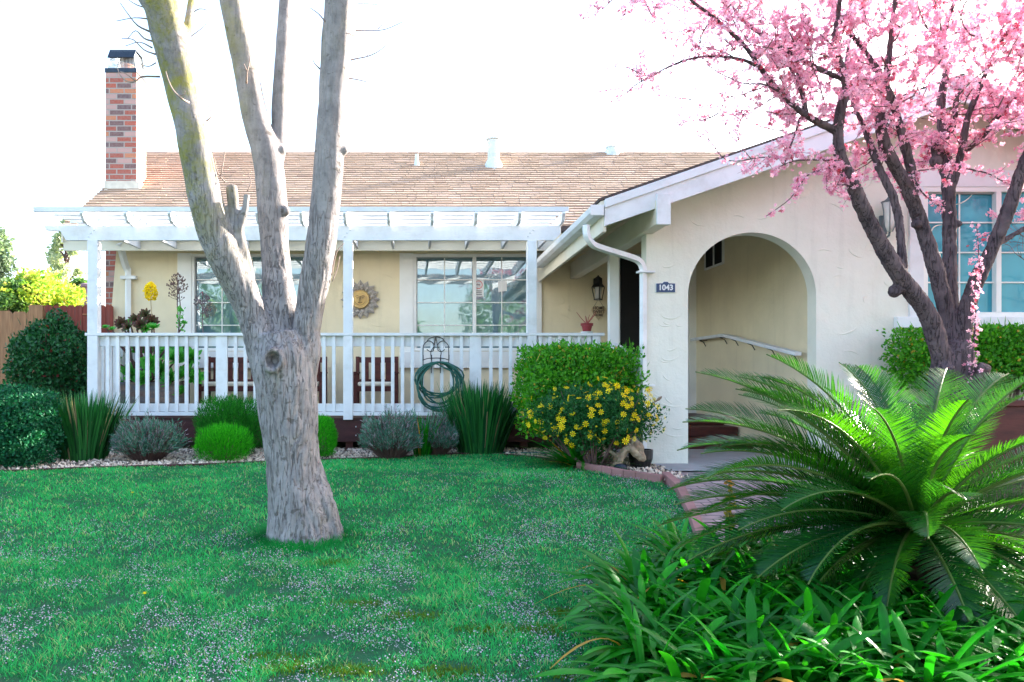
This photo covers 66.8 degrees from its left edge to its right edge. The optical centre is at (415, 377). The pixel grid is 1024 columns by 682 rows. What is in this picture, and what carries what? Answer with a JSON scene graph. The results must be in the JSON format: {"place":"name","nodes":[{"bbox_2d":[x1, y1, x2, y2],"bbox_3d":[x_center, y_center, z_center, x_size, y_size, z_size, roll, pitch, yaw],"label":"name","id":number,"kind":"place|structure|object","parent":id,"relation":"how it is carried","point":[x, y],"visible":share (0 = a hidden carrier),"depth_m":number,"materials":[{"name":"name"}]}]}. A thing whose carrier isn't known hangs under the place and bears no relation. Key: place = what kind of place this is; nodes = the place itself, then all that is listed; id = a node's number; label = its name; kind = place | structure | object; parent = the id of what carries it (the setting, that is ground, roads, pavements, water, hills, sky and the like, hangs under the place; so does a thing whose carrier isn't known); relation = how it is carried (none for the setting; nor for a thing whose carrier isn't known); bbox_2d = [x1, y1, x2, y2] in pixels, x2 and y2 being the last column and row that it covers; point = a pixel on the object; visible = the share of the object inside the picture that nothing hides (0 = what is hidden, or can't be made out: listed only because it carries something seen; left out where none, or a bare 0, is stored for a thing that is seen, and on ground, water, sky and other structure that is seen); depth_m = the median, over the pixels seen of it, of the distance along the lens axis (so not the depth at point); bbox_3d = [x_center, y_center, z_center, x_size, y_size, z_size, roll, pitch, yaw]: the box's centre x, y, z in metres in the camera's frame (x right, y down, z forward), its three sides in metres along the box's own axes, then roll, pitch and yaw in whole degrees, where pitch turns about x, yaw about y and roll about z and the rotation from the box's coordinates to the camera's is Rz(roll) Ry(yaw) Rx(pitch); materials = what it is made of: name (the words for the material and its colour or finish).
{"place":"outdoors","nodes":[
{"label":"outdoors","id":0,"kind":"place"},
{"bbox_2d":[0,446,688,483],"bbox_3d":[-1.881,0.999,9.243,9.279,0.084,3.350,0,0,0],"label":"gravel","id":1,"kind":"structure","parent":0,"point":[355,451],"depth_m":9.30,"materials":[{"name":"grey gravel"}]},
{"bbox_2d":[0,380,66,467],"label":"rounded shrub","id":2,"kind":"object","parent":1,"relation":"on","point":[27,433],"visible":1,"depth_m":8.53,"materials":[{"name":"green plant"}]},
{"bbox_2d":[42,389,138,461],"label":"flax clump","id":3,"kind":"object","parent":1,"relation":"on","point":[87,428],"visible":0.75,"depth_m":9.18,"materials":[{"name":"green plant"}]},
{"bbox_2d":[107,409,191,460],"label":"lavender bush","id":4,"kind":"object","parent":1,"relation":"on","point":[145,439],"visible":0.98,"depth_m":9.09,"materials":[{"name":"grey plant"}]},
{"bbox_2d":[193,421,254,461],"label":"box shrub","id":5,"kind":"object","parent":1,"relation":"on","point":[219,449],"visible":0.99,"depth_m":9.10,"materials":[{"name":"green plant"}]},
{"bbox_2d":[190,392,262,455],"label":"box shrub","id":6,"kind":"object","parent":1,"relation":"on","point":[224,410],"visible":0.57,"depth_m":9.76,"materials":[{"name":"green plant"}]},
{"bbox_2d":[0,453,575,471],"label":"lawn edging","id":7,"kind":"object","parent":1,"relation":"on","point":[123,466],"visible":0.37,"depth_m":8.68,"materials":[{"name":"brown brick"}]},
{"bbox_2d":[318,413,337,456],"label":"box shrub","id":8,"kind":"object","parent":1,"relation":"on","point":[325,449],"visible":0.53,"depth_m":9.49,"materials":[{"name":"green plant"}]},
{"bbox_2d":[357,404,423,458],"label":"lavender bush","id":9,"kind":"object","parent":1,"relation":"on","point":[398,436],"visible":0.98,"depth_m":9.35,"materials":[{"name":"grey plant"}]},
{"bbox_2d":[392,411,441,456],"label":"iris clump","id":10,"kind":"object","parent":1,"relation":"on","point":[426,449],"visible":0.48,"depth_m":9.64,"materials":[{"name":"green plant"}]},
{"bbox_2d":[418,406,459,455],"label":"lavender bush","id":11,"kind":"object","parent":1,"relation":"on","point":[445,442],"visible":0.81,"depth_m":9.72,"materials":[{"name":"grey plant"}]},
{"bbox_2d":[434,378,522,454],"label":"flax clump","id":12,"kind":"object","parent":1,"relation":"on","point":[484,422],"visible":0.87,"depth_m":9.85,"materials":[{"name":"green plant"}]},
{"bbox_2d":[508,336,650,454],"bbox_3d":[1.914,0.257,9.247,1.585,1.541,1.397,0,0,0],"label":"clipped hedge","id":13,"kind":"object","parent":1,"relation":"on","point":[562,363],"visible":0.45,"depth_m":8.83,"materials":[{"name":"green plant"}]},
{"bbox_2d":[506,431,654,478],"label":"strap clump","id":14,"kind":"object","parent":1,"relation":"on","point":[564,458],"visible":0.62,"depth_m":8.52,"materials":[{"name":"green plant"}]},
{"bbox_2d":[521,376,669,466],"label":"daisy bush","id":15,"kind":"object","parent":1,"relation":"on","point":[611,418],"visible":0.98,"depth_m":8.26,"materials":[{"name":"green plant"}]},
{"bbox_2d":[576,462,662,482],"bbox_3d":[2.063,0.995,7.961,0.162,0.139,1.072,0,0,-37],"label":"lawn edging","id":16,"kind":"object","parent":1,"relation":"on","point":[625,473],"visible":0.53,"depth_m":7.81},
{"bbox_2d":[0,453,693,681],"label":"lawn","id":17,"kind":"structure","parent":0,"point":[360,654],"depth_m":4.89,"materials":[{"name":"plant"}]},
{"bbox_2d":[117,0,405,546],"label":"shade tree","id":18,"kind":"object","parent":17,"relation":"on","point":[280,322],"visible":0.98,"depth_m":5.55,"materials":[{"name":"grey plant"}]},
{"bbox_2d":[0,459,684,681],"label":"fallen petals","id":19,"kind":"object","parent":17,"relation":"on","point":[414,673],"visible":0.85,"depth_m":4.37,"materials":[{"name":"pink plant"}]},
{"bbox_2d":[223,556,647,681],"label":"moss","id":20,"kind":"object","parent":17,"relation":"on","point":[470,629],"visible":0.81,"depth_m":3.67,"materials":[{"name":"green plant"}]},
{"bbox_2d":[581,543,703,594],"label":"strap leaf plant","id":21,"kind":"object","parent":17,"relation":"on","point":[649,560],"visible":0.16,"depth_m":4.56,"materials":[{"name":"green plant"}]},
{"bbox_2d":[180,442,667,639],"bbox_3d":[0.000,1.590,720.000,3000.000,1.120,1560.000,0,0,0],"label":"ground","id":22,"kind":"structure","parent":0,"point":[508,444],"depth_m":11.80,"materials":[{"name":"brown soil"}]},
{"bbox_2d":[0,225,18,282],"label":"dark tree","id":23,"kind":"object","parent":22,"relation":"on","point":[7,259],"visible":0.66,"depth_m":28.25,"materials":[{"name":"green plant"}]},
{"bbox_2d":[0,276,31,313],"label":"green tree","id":24,"kind":"object","parent":22,"relation":"on","point":[6,303],"visible":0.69,"depth_m":18.92,"materials":[{"name":"green plant"}]},
{"bbox_2d":[0,305,44,383],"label":"wooden fence","id":25,"kind":"object","parent":22,"relation":"on","point":[9,324],"visible":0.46,"depth_m":12.60,"materials":[{"name":"brown wood"}]},
{"bbox_2d":[0,267,86,311],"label":"lime tree","id":26,"kind":"object","parent":22,"relation":"on","point":[45,289],"visible":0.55,"depth_m":19.58,"materials":[{"name":"yellow plant"}]},
{"bbox_2d":[1,307,86,407],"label":"loose shrub","id":27,"kind":"object","parent":22,"relation":"on","point":[45,345],"visible":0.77,"depth_m":11.26,"materials":[{"name":"green plant"}]},
{"bbox_2d":[44,219,86,286],"bbox_3d":[-13.570,-2.672,29.887,1.601,7.358,1.792,0,0,-29],"label":"eucalyptus tree","id":28,"kind":"object","parent":22,"relation":"on","point":[57,262],"visible":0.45,"depth_m":29.74,"materials":[{"name":"green plant"}]},
{"bbox_2d":[45,305,112,406],"bbox_3d":[-5.667,-0.085,12.890,1.157,2.270,0.060,0,0,0],"label":"red fence","id":29,"kind":"object","parent":22,"relation":"on","point":[76,312],"visible":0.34,"depth_m":12.90,"materials":[{"name":"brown wood"}]},
{"bbox_2d":[118,416,602,449],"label":"porch deck","id":30,"kind":"structure","parent":22,"relation":"on","point":[347,431],"depth_m":10.62,"materials":[{"name":"brown wood"}]},
{"bbox_2d":[101,346,144,402],"bbox_3d":[-4.430,-0.056,11.825,0.140,1.112,2.250,0,0,0],"label":"side railing","id":31,"kind":"object","parent":30,"relation":"on","point":[112,369],"visible":0.07,"depth_m":11.24,"materials":[{"name":"white paint"}]},
{"bbox_2d":[101,273,211,402],"bbox_3d":[-3.993,-0.502,11.594,1.914,2.119,1.011,0,0,0],"label":"succulent planter","id":32,"kind":"object","parent":30,"relation":"on","point":[146,322],"visible":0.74,"depth_m":11.48,"materials":[{"name":"plant"}]},
{"bbox_2d":[198,357,327,402],"bbox_3d":[-2.439,0.108,12.285,1.998,0.900,0.630,0,0,0],"label":"garden bench","id":33,"kind":"object","parent":30,"relation":"on","point":[211,384],"visible":0.27,"depth_m":12.54,"materials":[{"name":"red wood"}]},
{"bbox_2d":[33,207,568,419],"bbox_3d":[-1.543,-0.855,11.368,7.185,2.870,2.174,0,0,0],"label":"pergola","id":34,"kind":"object","parent":30,"relation":"on","point":[535,231],"visible":0.85,"depth_m":10.54,"materials":[{"name":"white paint"}]},
{"bbox_2d":[85,333,604,415],"bbox_3d":[-0.976,-0.026,10.600,7.128,1.172,0.150,0,0,0],"label":"porch railing","id":35,"kind":"object","parent":30,"relation":"on","point":[222,342],"visible":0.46,"depth_m":10.55,"materials":[{"name":"white paint"}]},
{"bbox_2d":[422,336,448,372],"bbox_3d":[0.272,-0.313,10.477,0.372,0.502,0.140,0,0,0],"label":"hose hanger","id":36,"kind":"object","parent":35,"relation":"hanging from","point":[431,358],"visible":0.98,"depth_m":10.54,"materials":[{"name":"black metal"}]},
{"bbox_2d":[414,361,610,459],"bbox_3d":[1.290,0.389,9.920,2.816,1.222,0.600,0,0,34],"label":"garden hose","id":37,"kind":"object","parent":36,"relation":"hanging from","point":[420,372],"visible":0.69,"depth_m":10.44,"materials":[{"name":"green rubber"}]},
{"bbox_2d":[353,357,398,402],"bbox_3d":[-0.635,0.108,12.285,0.727,0.900,0.630,0,0,0],"label":"garden chair","id":38,"kind":"object","parent":30,"relation":"on","point":[357,384],"visible":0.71,"depth_m":12.54,"materials":[{"name":"red wood"}]},
{"bbox_2d":[60,50,1023,465],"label":"house","id":39,"kind":"structure","parent":22,"relation":"on","point":[808,276],"depth_m":12.14,"materials":[{"name":"beige paint"}]},
{"bbox_2d":[177,253,303,367],"bbox_3d":[-2.823,-1.130,12.995,2.408,1.940,0.130,0,0,0],"label":"window","id":40,"kind":"structure","parent":39,"relation":"in","point":[199,276],"depth_m":13.02,"materials":[{"name":"white glass"}]},
{"bbox_2d":[341,280,379,318],"bbox_3d":[-0.939,-1.317,12.913,0.670,0.670,0.094,0,0,0],"label":"sun plaque","id":41,"kind":"object","parent":39,"relation":"attached to","point":[361,297],"visible":0.9,"depth_m":12.93,"materials":[{"name":"metal"}]},
{"bbox_2d":[399,253,540,367],"bbox_3d":[0.925,-1.130,12.995,2.408,1.940,0.130,0,0,0],"label":"window","id":42,"kind":"structure","parent":39,"relation":"in","point":[438,291],"depth_m":13.02,"materials":[{"name":"white glass"}]},
{"bbox_2d":[619,254,640,353],"bbox_3d":[3.940,-0.750,12.954,1.120,2.660,0.089,0,0,0],"label":"door","id":43,"kind":"structure","parent":39,"relation":"in","point":[629,288],"depth_m":12.91,"materials":[{"name":"black wood"}]},
{"bbox_2d":[704,239,723,270],"bbox_3d":[4.705,-1.940,12.125,0.029,0.400,0.750,0,0,0],"label":"window","id":44,"kind":"structure","parent":39,"relation":"in","point":[714,256],"depth_m":12.10,"materials":[{"name":"black glass"}]},
{"bbox_2d":[690,334,801,360],"bbox_3d":[4.636,-0.411,10.999,0.163,0.482,3.503,0,0,0],"label":"handrail","id":45,"kind":"object","parent":39,"relation":"attached to","point":[794,353],"visible":0.99,"depth_m":10.52,"materials":[{"name":"white metal"}]},
{"bbox_2d":[879,197,894,237],"bbox_3d":[5.403,-1.858,8.784,0.183,0.530,0.229,0,0,0],"label":"wall lantern","id":46,"kind":"object","parent":39,"relation":"attached to","point":[886,221],"depth_m":8.73,"materials":[{"name":"glass"}]},
{"bbox_2d":[894,170,1023,327],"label":"window","id":47,"kind":"structure","parent":39,"relation":"in","point":[1003,289],"depth_m":8.93,"materials":[{"name":"white glass"}]},
{"bbox_2d":[606,413,752,448],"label":"entry steps","id":48,"kind":"structure","parent":22,"relation":"on","point":[697,430],"depth_m":11.20,"materials":[{"name":"brown brick"}]},
{"bbox_2d":[897,400,1023,474],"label":"planter wall","id":49,"kind":"structure","parent":22,"relation":"on","point":[1010,425],"depth_m":8.00,"materials":[{"name":"brown brick"}]},
{"bbox_2d":[0,0,1023,306],"label":"sky","id":50,"kind":"structure","parent":0,"point":[454,75],"materials":[{"name":"white"}]},
{"bbox_2d":[537,524,736,615],"bbox_3d":[1.262,1.080,4.324,1.008,0.454,0.990,0,0,30],"label":"strap leaf plant","id":51,"kind":"object","parent":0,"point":[626,557],"visible":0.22,"depth_m":4.40,"materials":[{"name":"green plant"}]},
{"bbox_2d":[613,449,828,470],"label":"entry slab","id":52,"kind":"structure","parent":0,"point":[697,459],"depth_m":9.33,"materials":[{"name":"grey concrete"}]},
{"bbox_2d":[615,466,1023,677],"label":"planting soil","id":53,"kind":"structure","parent":0,"point":[1010,537],"depth_m":6.73,"materials":[{"name":"brown soil"}]},
{"bbox_2d":[555,548,717,646],"bbox_3d":[1.229,1.146,4.089,0.902,0.361,1.210,0,0,15],"label":"strap leaf plant","id":54,"kind":"object","parent":53,"relation":"on","point":[666,572],"visible":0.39,"depth_m":4.11,"materials":[{"name":"green plant"}]},
{"bbox_2d":[550,584,725,680],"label":"strap leaf plant","id":55,"kind":"object","parent":53,"relation":"on","point":[597,650],"visible":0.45,"depth_m":3.55,"materials":[{"name":"green plant"}]},
{"bbox_2d":[533,605,745,681],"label":"strap leaf plant","id":56,"kind":"object","parent":53,"relation":"on","point":[638,647],"visible":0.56,"depth_m":3.19,"materials":[{"name":"green plant"}]},
{"bbox_2d":[551,570,732,644],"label":"strap leaf plant","id":57,"kind":"object","parent":53,"relation":"on","point":[613,591],"visible":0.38,"depth_m":3.93,"materials":[{"name":"green plant"}]},
{"bbox_2d":[576,543,721,602],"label":"strap leaf plant","id":58,"kind":"object","parent":53,"relation":"on","point":[663,563],"visible":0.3,"depth_m":4.27,"materials":[{"name":"green plant"}]},
{"bbox_2d":[570,583,756,675],"bbox_3d":[1.140,1.175,3.594,0.860,0.384,0.915,0,0,0],"label":"strap leaf plant","id":59,"kind":"object","parent":53,"relation":"on","point":[619,629],"visible":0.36,"depth_m":3.51,"materials":[{"name":"green plant"}]},
{"bbox_2d":[586,557,745,631],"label":"strap leaf plant","id":60,"kind":"object","parent":53,"relation":"on","point":[674,609],"visible":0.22,"depth_m":3.97,"materials":[{"name":"green plant"}]},
{"bbox_2d":[574,592,758,681],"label":"strap leaf plant","id":61,"kind":"object","parent":53,"relation":"on","point":[647,614],"visible":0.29,"depth_m":3.48,"materials":[{"name":"green plant"}]},
{"bbox_2d":[582,557,759,637],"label":"strap leaf plant","id":62,"kind":"object","parent":53,"relation":"on","point":[702,590],"visible":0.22,"depth_m":3.91,"materials":[{"name":"green plant"}]},
{"bbox_2d":[573,619,769,681],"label":"strap leaf plant","id":63,"kind":"object","parent":53,"relation":"on","point":[671,663],"visible":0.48,"depth_m":3.22,"materials":[{"name":"green plant"}]},
{"bbox_2d":[619,511,750,573],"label":"strap leaf plant","id":64,"kind":"object","parent":53,"relation":"on","point":[676,538],"visible":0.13,"depth_m":4.88,"materials":[{"name":"green plant"}]},
{"bbox_2d":[597,632,792,681],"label":"strap leaf plant","id":65,"kind":"object","parent":53,"relation":"on","point":[690,666],"visible":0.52,"depth_m":3.15,"materials":[{"name":"green plant"}]},
{"bbox_2d":[627,569,789,643],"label":"strap leaf plant","id":66,"kind":"object","parent":53,"relation":"on","point":[711,596],"visible":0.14,"depth_m":4.00,"materials":[{"name":"green plant"}]},
{"bbox_2d":[649,583,815,665],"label":"strap leaf plant","id":67,"kind":"object","parent":53,"relation":"on","point":[735,601],"visible":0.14,"depth_m":3.63,"materials":[{"name":"green plant"}]},
{"bbox_2d":[630,619,841,681],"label":"strap leaf plant","id":68,"kind":"object","parent":53,"relation":"on","point":[768,673],"visible":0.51,"depth_m":3.16,"materials":[{"name":"green plant"}]},
{"bbox_2d":[665,582,829,680],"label":"strap leaf plant","id":69,"kind":"object","parent":53,"relation":"on","point":[760,619],"visible":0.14,"depth_m":3.66,"materials":[{"name":"green plant"}]},
{"bbox_2d":[686,542,843,609],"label":"strap leaf plant","id":70,"kind":"object","parent":53,"relation":"on","point":[752,581],"visible":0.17,"depth_m":4.07,"materials":[{"name":"green plant"}]},
{"bbox_2d":[674,613,883,681],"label":"strap leaf plant","id":71,"kind":"object","parent":53,"relation":"on","point":[840,646],"visible":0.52,"depth_m":3.23,"materials":[{"name":"green plant"}]},
{"bbox_2d":[660,589,907,681],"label":"strap leaf plant","id":72,"kind":"object","parent":53,"relation":"on","point":[751,628],"visible":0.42,"depth_m":3.33,"materials":[{"name":"green plant"}]},
{"bbox_2d":[677,585,899,678],"bbox_3d":[1.636,1.206,3.490,1.036,0.384,1.044,0,0,41],"label":"strap leaf plant","id":73,"kind":"object","parent":53,"relation":"on","point":[798,601],"visible":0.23,"depth_m":3.57,"materials":[{"name":"green plant"}]},
{"bbox_2d":[578,0,1023,517],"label":"cherry tree","id":74,"kind":"object","parent":53,"relation":"on","point":[947,321],"visible":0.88,"depth_m":6.05,"materials":[{"name":"pink plant"}]},
{"bbox_2d":[728,623,889,681],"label":"strap leaf plant","id":75,"kind":"object","parent":53,"relation":"on","point":[795,672],"visible":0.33,"depth_m":3.17,"materials":[{"name":"green plant"}]},
{"bbox_2d":[720,587,903,681],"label":"strap leaf plant","id":76,"kind":"object","parent":53,"relation":"on","point":[808,605],"visible":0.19,"depth_m":3.58,"materials":[{"name":"green plant"}]},
{"bbox_2d":[657,353,1023,641],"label":"sago palm","id":77,"kind":"object","parent":53,"relation":"on","point":[902,494],"visible":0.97,"depth_m":4.17,"materials":[{"name":"green plant"}]},
{"bbox_2d":[737,609,956,681],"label":"strap leaf plant","id":78,"kind":"object","parent":53,"relation":"on","point":[805,628],"visible":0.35,"depth_m":3.23,"materials":[{"name":"green plant"}]},
{"bbox_2d":[784,622,926,681],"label":"strap leaf plant","id":79,"kind":"object","parent":53,"relation":"on","point":[834,676],"visible":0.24,"depth_m":3.19,"materials":[{"name":"green plant"}]},
{"bbox_2d":[753,579,971,666],"bbox_3d":[1.973,1.159,3.657,0.920,0.411,0.979,0,0,-19],"label":"strap leaf plant","id":80,"kind":"object","parent":53,"relation":"on","point":[834,621],"visible":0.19,"depth_m":3.49,"materials":[{"name":"green plant"}]},
{"bbox_2d":[744,578,983,674],"bbox_3d":[2.000,1.195,3.486,1.197,0.357,0.892,0,0,-38],"label":"strap leaf plant","id":81,"kind":"object","parent":53,"relation":"on","point":[825,609],"visible":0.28,"depth_m":3.60,"materials":[{"name":"green plant"}]},
{"bbox_2d":[775,601,999,681],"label":"strap leaf plant","id":82,"kind":"object","parent":53,"relation":"on","point":[886,637],"visible":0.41,"depth_m":3.18,"materials":[{"name":"green plant"}]},
{"bbox_2d":[766,581,1011,681],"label":"strap leaf plant","id":83,"kind":"object","parent":53,"relation":"on","point":[833,599],"visible":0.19,"depth_m":3.54,"materials":[{"name":"green plant"}]},
{"bbox_2d":[829,564,1011,646],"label":"strap leaf plant","id":84,"kind":"object","parent":53,"relation":"on","point":[931,597],"visible":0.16,"depth_m":3.94,"materials":[{"name":"green plant"}]},
{"bbox_2d":[850,584,1011,681],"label":"strap leaf plant","id":85,"kind":"object","parent":53,"relation":"on","point":[943,599],"visible":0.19,"depth_m":3.53,"materials":[{"name":"green plant"}]},
{"bbox_2d":[839,610,1023,681],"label":"strap leaf plant","id":86,"kind":"object","parent":53,"relation":"on","point":[905,642],"visible":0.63,"depth_m":3.15,"materials":[{"name":"green plant"}]},
{"bbox_2d":[856,594,1023,664],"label":"strap leaf plant","id":87,"kind":"object","parent":53,"relation":"on","point":[949,617],"visible":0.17,"depth_m":3.49,"materials":[{"name":"green plant"}]},
{"bbox_2d":[856,623,1023,681],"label":"strap leaf plant","id":88,"kind":"object","parent":53,"relation":"on","point":[940,649],"visible":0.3,"depth_m":3.25,"materials":[{"name":"green plant"}]},
{"bbox_2d":[876,315,1023,399],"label":"hedge","id":89,"kind":"object","parent":53,"relation":"on","point":[1003,352],"depth_m":8.29,"materials":[{"name":"green plant"}]},
{"bbox_2d":[876,616,1023,680],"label":"strap leaf plant","id":90,"kind":"object","parent":53,"relation":"on","point":[1019,650],"visible":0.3,"depth_m":3.35,"materials":[{"name":"green plant"}]},
{"bbox_2d":[899,592,1023,681],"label":"strap leaf plant","id":91,"kind":"object","parent":53,"relation":"on","point":[998,640],"visible":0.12,"depth_m":3.35,"materials":[{"name":"green plant"}]},
{"bbox_2d":[918,636,1023,670],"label":"strap leaf plant","id":92,"kind":"object","parent":53,"relation":"on","point":[961,639],"visible":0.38,"depth_m":3.35,"materials":[{"name":"green plant"}]},
{"bbox_2d":[924,619,1023,681],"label":"strap leaf plant","id":93,"kind":"object","parent":53,"relation":"on","point":[1014,664],"visible":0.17,"depth_m":3.27,"materials":[{"name":"green plant"}]},
{"bbox_2d":[668,470,982,610],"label":"brick path","id":94,"kind":"structure","parent":0,"point":[707,518],"depth_m":7.23,"materials":[{"name":"red brick"}]},
{"bbox_2d":[599,515,733,568],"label":"strap leaf plant","id":95,"kind":"object","parent":94,"relation":"on","point":[672,530],"visible":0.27,"depth_m":5.08,"materials":[{"name":"green plant"}]},
{"bbox_2d":[662,472,705,553],"bbox_3d":[2.292,1.098,6.519,0.144,0.295,2.510,0,0,12],"label":"path edging","id":96,"kind":"object","parent":94,"relation":"on","point":[671,480],"visible":0.39,"depth_m":6.75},
{"bbox_2d":[638,537,781,614],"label":"strap leaf plant","id":97,"kind":"object","parent":94,"relation":"on","point":[700,572],"visible":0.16,"depth_m":4.24,"materials":[{"name":"green plant"}]},
{"bbox_2d":[673,552,790,609],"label":"strap leaf plant","id":98,"kind":"object","parent":94,"relation":"on","point":[733,557],"visible":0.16,"depth_m":4.36,"materials":[{"name":"green plant"}]},
{"bbox_2d":[730,557,924,644],"bbox_3d":[2.028,1.162,3.906,1.191,0.356,0.888,0,0,3],"label":"strap leaf plant","id":99,"kind":"object","parent":94,"relation":"on","point":[831,604],"visible":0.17,"depth_m":3.86,"materials":[{"name":"green plant"}]},
{"bbox_2d":[768,533,933,610],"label":"strap leaf plant","id":100,"kind":"object","parent":94,"relation":"on","point":[911,581],"visible":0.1,"depth_m":4.11,"materials":[{"name":"green plant"}]},
{"bbox_2d":[771,560,931,626],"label":"strap leaf plant","id":101,"kind":"object","parent":94,"relation":"on","point":[837,610],"visible":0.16,"depth_m":3.86,"materials":[{"name":"green plant"}]},
{"bbox_2d":[870,558,1023,649],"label":"strap leaf plant","id":102,"kind":"object","parent":94,"relation":"on","point":[967,612],"visible":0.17,"depth_m":3.75,"materials":[{"name":"green plant"}]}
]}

